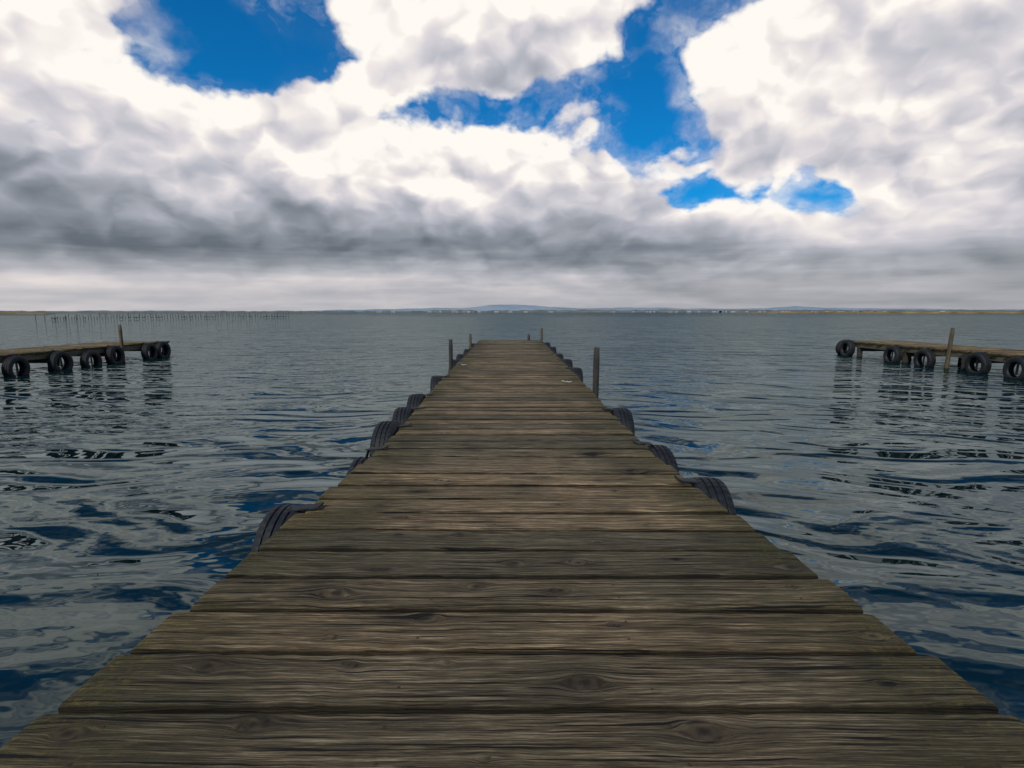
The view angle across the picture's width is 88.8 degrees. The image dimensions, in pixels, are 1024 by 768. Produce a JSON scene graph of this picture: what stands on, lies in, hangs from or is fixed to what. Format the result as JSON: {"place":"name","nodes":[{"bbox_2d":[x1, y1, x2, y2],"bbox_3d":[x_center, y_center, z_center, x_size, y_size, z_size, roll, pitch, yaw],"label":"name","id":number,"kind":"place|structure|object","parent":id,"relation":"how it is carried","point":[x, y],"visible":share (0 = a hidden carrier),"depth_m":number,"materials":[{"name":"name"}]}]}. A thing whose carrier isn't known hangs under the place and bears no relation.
{"place":"outdoors","nodes":[
{"label":"outdoors","id":0,"kind":"place"},
{"bbox_2d":[0,312,1023,747],"bbox_3d":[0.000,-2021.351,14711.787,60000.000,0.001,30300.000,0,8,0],"label":"lake water","id":1,"kind":"structure","parent":0,"point":[140,496],"depth_m":5.93,"materials":[{"name":"blue liquid"}]},
{"bbox_2d":[0,312,56,313],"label":"reed bank","id":2,"kind":"structure","parent":1,"relation":"in","point":[25,313],"depth_m":452.72,"materials":[{"name":"plant"}]},
{"bbox_2d":[47,349,73,370],"bbox_3d":[-11.927,-0.579,13.749,0.318,0.662,0.620,0,8,0],"label":"rubber tire","id":3,"kind":"object","parent":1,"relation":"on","point":[53,357],"visible":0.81,"depth_m":13.67,"materials":[{"name":"black rubber"}]},
{"bbox_2d":[0,341,169,369],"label":"side pier","id":4,"kind":"structure","parent":1,"relation":"on","point":[36,354],"depth_m":14.60,"materials":[{"name":"brown wood"}]},
{"bbox_2d":[1,353,29,376],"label":"rubber tire","id":5,"kind":"object","parent":4,"relation":"attached to","point":[9,362],"visible":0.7,"depth_m":12.41,"materials":[{"name":"black rubber"}]},
{"bbox_2d":[80,347,101,366],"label":"rubber tire","id":6,"kind":"object","parent":4,"relation":"attached to","point":[87,355],"visible":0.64,"depth_m":14.65,"materials":[{"name":"black rubber"}]},
{"bbox_2d":[104,345,124,362],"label":"rubber tire","id":7,"kind":"object","parent":4,"relation":"attached to","point":[115,349],"visible":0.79,"depth_m":15.55,"materials":[{"name":"black rubber"}]},
{"bbox_2d":[141,342,157,358],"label":"rubber tire","id":8,"kind":"object","parent":4,"relation":"attached to","point":[152,349],"visible":0.84,"depth_m":16.98,"materials":[{"name":"black rubber"}]},
{"bbox_2d":[118,325,124,360],"bbox_3d":[-11.942,-0.806,16.041,0.095,2.027,0.102,0,8,0],"label":"wooden post","id":9,"kind":"object","parent":1,"relation":"in","point":[120,336],"visible":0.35,"depth_m":15.93,"materials":[{"name":"brown wood"}]},
{"bbox_2d":[35,313,285,319],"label":"fishing stakes","id":10,"kind":"object","parent":1,"relation":"in","point":[266,316],"visible":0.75,"depth_m":126.88,"materials":[{"name":"brown wood"}]},
{"bbox_2d":[155,341,170,356],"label":"rubber tire","id":11,"kind":"object","parent":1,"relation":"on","point":[165,346],"visible":0.78,"depth_m":17.75,"materials":[{"name":"black rubber"}]},
{"bbox_2d":[456,354,467,359],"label":"rubber tire","id":12,"kind":"object","parent":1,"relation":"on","point":[459,356],"visible":0.19,"depth_m":12.18,"materials":[{"name":"black rubber"}]},
{"bbox_2d":[0,340,1023,767],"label":"wooden pier","id":13,"kind":"structure","parent":1,"relation":"in","point":[508,554],"depth_m":1.60,"materials":[{"name":"brown wood"}]},
{"bbox_2d":[251,502,323,551],"bbox_3d":[-1.128,0.908,2.699,0.304,0.586,0.571,0,8,0],"label":"rubber tire","id":14,"kind":"object","parent":13,"relation":"attached to","point":[276,518],"visible":0.16,"depth_m":2.57,"materials":[{"name":"black rubber"}]},
{"bbox_2d":[346,445,388,475],"bbox_3d":[-1.060,0.786,3.863,0.303,0.673,0.580,0,8,0],"label":"rubber tire","id":15,"kind":"object","parent":13,"relation":"attached to","point":[357,461],"visible":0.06,"depth_m":3.80,"materials":[{"name":"black rubber"}]},
{"bbox_2d":[369,421,410,456],"bbox_3d":[-1.043,0.635,4.630,0.309,0.620,0.621,0,8,0],"label":"rubber tire","id":16,"kind":"object","parent":13,"relation":"attached to","point":[384,432],"visible":0.31,"depth_m":4.43,"materials":[{"name":"black rubber"}]},
{"bbox_2d":[392,407,422,424],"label":"rubber tire","id":17,"kind":"object","parent":13,"relation":"attached to","point":[402,415],"visible":0.21,"depth_m":5.30,"materials":[{"name":"black rubber"}]},
{"bbox_2d":[406,393,433,409],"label":"rubber tire","id":18,"kind":"object","parent":13,"relation":"attached to","point":[415,400],"visible":0.26,"depth_m":6.19,"materials":[{"name":"black rubber"}]},
{"bbox_2d":[430,375,449,391],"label":"rubber tire","id":19,"kind":"object","parent":13,"relation":"attached to","point":[435,380],"visible":0.25,"depth_m":8.00,"materials":[{"name":"black rubber"}]},
{"bbox_2d":[449,339,452,371],"bbox_3d":[-1.126,0.127,9.672,0.082,1.913,0.083,0,8,0],"label":"wooden post","id":20,"kind":"object","parent":13,"relation":"attached to","point":[450,355],"visible":0.27,"depth_m":9.55,"materials":[{"name":"brown wood"}]},
{"bbox_2d":[448,359,463,372],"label":"rubber tire","id":21,"kind":"object","parent":13,"relation":"attached to","point":[455,361],"visible":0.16,"depth_m":10.70,"materials":[{"name":"black rubber"}]},
{"bbox_2d":[469,334,471,348],"bbox_3d":[-1.184,-0.551,15.021,0.089,1.799,0.086,0,8,0],"label":"wooden post","id":22,"kind":"object","parent":13,"relation":"attached to","point":[470,341],"visible":0.32,"depth_m":14.90,"materials":[{"name":"brown wood"}]},
{"bbox_2d":[545,346,555,352],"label":"rubber tire","id":23,"kind":"object","parent":13,"relation":"attached to","point":[553,349],"visible":0.33,"depth_m":14.83,"materials":[{"name":"black rubber"}]},
{"bbox_2d":[552,353,563,360],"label":"rubber tire","id":24,"kind":"object","parent":13,"relation":"attached to","point":[560,356],"visible":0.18,"depth_m":12.48,"materials":[{"name":"black rubber"}]},
{"bbox_2d":[558,359,572,369],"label":"rubber tire","id":25,"kind":"object","parent":13,"relation":"attached to","point":[568,363],"visible":0.32,"depth_m":10.76,"materials":[{"name":"black rubber"}]},
{"bbox_2d":[565,367,582,381],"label":"rubber tire","id":26,"kind":"object","parent":13,"relation":"attached to","point":[577,371],"visible":0.31,"depth_m":9.19,"materials":[{"name":"black rubber"}]},
{"bbox_2d":[593,347,599,397],"bbox_3d":[1.084,0.494,6.845,0.089,1.956,0.091,0,8,0],"label":"wooden post","id":27,"kind":"object","parent":13,"relation":"attached to","point":[596,358],"visible":0.34,"depth_m":6.72,"materials":[{"name":"brown wood"}]},
{"bbox_2d":[601,407,634,435],"bbox_3d":[1.076,0.551,5.426,0.298,0.631,0.620,0,8,0],"label":"rubber tire","id":28,"kind":"object","parent":13,"relation":"attached to","point":[624,416],"visible":0.26,"depth_m":5.23,"materials":[{"name":"black rubber"}]},
{"bbox_2d":[631,439,678,471],"bbox_3d":[1.074,0.751,4.020,0.302,0.637,0.600,0,8,0],"label":"rubber tire","id":29,"kind":"object","parent":13,"relation":"attached to","point":[664,454],"visible":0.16,"depth_m":3.88,"materials":[{"name":"black rubber"}]},
{"bbox_2d":[674,475,735,514],"bbox_3d":[1.134,0.867,3.127,0.312,0.630,0.622,0,8,0],"label":"rubber tire","id":30,"kind":"object","parent":13,"relation":"attached to","point":[714,488],"visible":0.21,"depth_m":2.99,"materials":[{"name":"black rubber"}]},
{"bbox_2d":[376,311,944,311],"bbox_3d":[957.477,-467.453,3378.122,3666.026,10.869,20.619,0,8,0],"label":"distant town","id":31,"kind":"object","parent":1,"relation":"on","point":[688,311],"visible":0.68,"depth_m":3367.73},
{"bbox_2d":[835,340,847,353],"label":"rubber tire","id":32,"kind":"object","parent":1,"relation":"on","point":[837,347],"visible":0.38,"depth_m":18.72,"materials":[{"name":"black rubber"}]},
{"bbox_2d":[750,311,1023,312],"bbox_3d":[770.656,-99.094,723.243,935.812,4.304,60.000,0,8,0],"label":"reed bank","id":33,"kind":"structure","parent":1,"relation":"in","point":[897,312],"depth_m":700.78,"materials":[{"name":"plant"}]},
{"bbox_2d":[853,341,1023,369],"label":"side pier","id":34,"kind":"structure","parent":1,"relation":"on","point":[962,353],"depth_m":14.97,"materials":[{"name":"brown wood"}]},
{"bbox_2d":[840,340,854,355],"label":"rubber tire","id":35,"kind":"object","parent":34,"relation":"attached to","point":[848,344],"visible":0.9,"depth_m":18.06,"materials":[{"name":"black rubber"}]},
{"bbox_2d":[883,344,902,361],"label":"rubber tire","id":36,"kind":"object","parent":34,"relation":"attached to","point":[896,350],"visible":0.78,"depth_m":15.92,"materials":[{"name":"black rubber"}]},
{"bbox_2d":[913,347,935,366],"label":"rubber tire","id":37,"kind":"object","parent":34,"relation":"attached to","point":[928,354],"visible":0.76,"depth_m":14.70,"materials":[{"name":"black rubber"}]},
{"bbox_2d":[964,351,991,372],"bbox_3d":[11.726,-0.500,13.104,0.328,0.642,0.620,0,8,0],"label":"rubber tire","id":38,"kind":"object","parent":34,"relation":"attached to","point":[982,357],"visible":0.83,"depth_m":13.03,"materials":[{"name":"black rubber"}]},
{"bbox_2d":[1002,355,1023,378],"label":"rubber tire","id":39,"kind":"object","parent":34,"relation":"attached to","point":[1009,366],"visible":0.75,"depth_m":12.15,"materials":[{"name":"black rubber"}]},
{"bbox_2d":[944,328,954,367],"bbox_3d":[11.785,-0.527,14.158,0.187,1.988,0.107,0,8,0],"label":"wooden post","id":40,"kind":"object","parent":1,"relation":"in","point":[949,349],"visible":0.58,"depth_m":14.07,"materials":[{"name":"brown wood"}]},
{"bbox_2d":[0,309,1023,311],"bbox_3d":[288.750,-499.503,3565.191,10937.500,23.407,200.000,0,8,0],"label":"distant shoreline","id":41,"kind":"structure","parent":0,"point":[660,310],"depth_m":3492.51,"materials":[{"name":"grey"}]},
{"bbox_2d":[0,0,1023,310],"label":"sky","id":42,"kind":"structure","parent":0,"point":[156,155],"materials":[{"name":"white"}]},
{"bbox_2d":[90,305,1023,311],"bbox_3d":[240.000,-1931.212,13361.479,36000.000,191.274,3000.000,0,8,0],"label":"distant hills","id":43,"kind":"structure","parent":0,"point":[506,307],"depth_m":12263.78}
]}

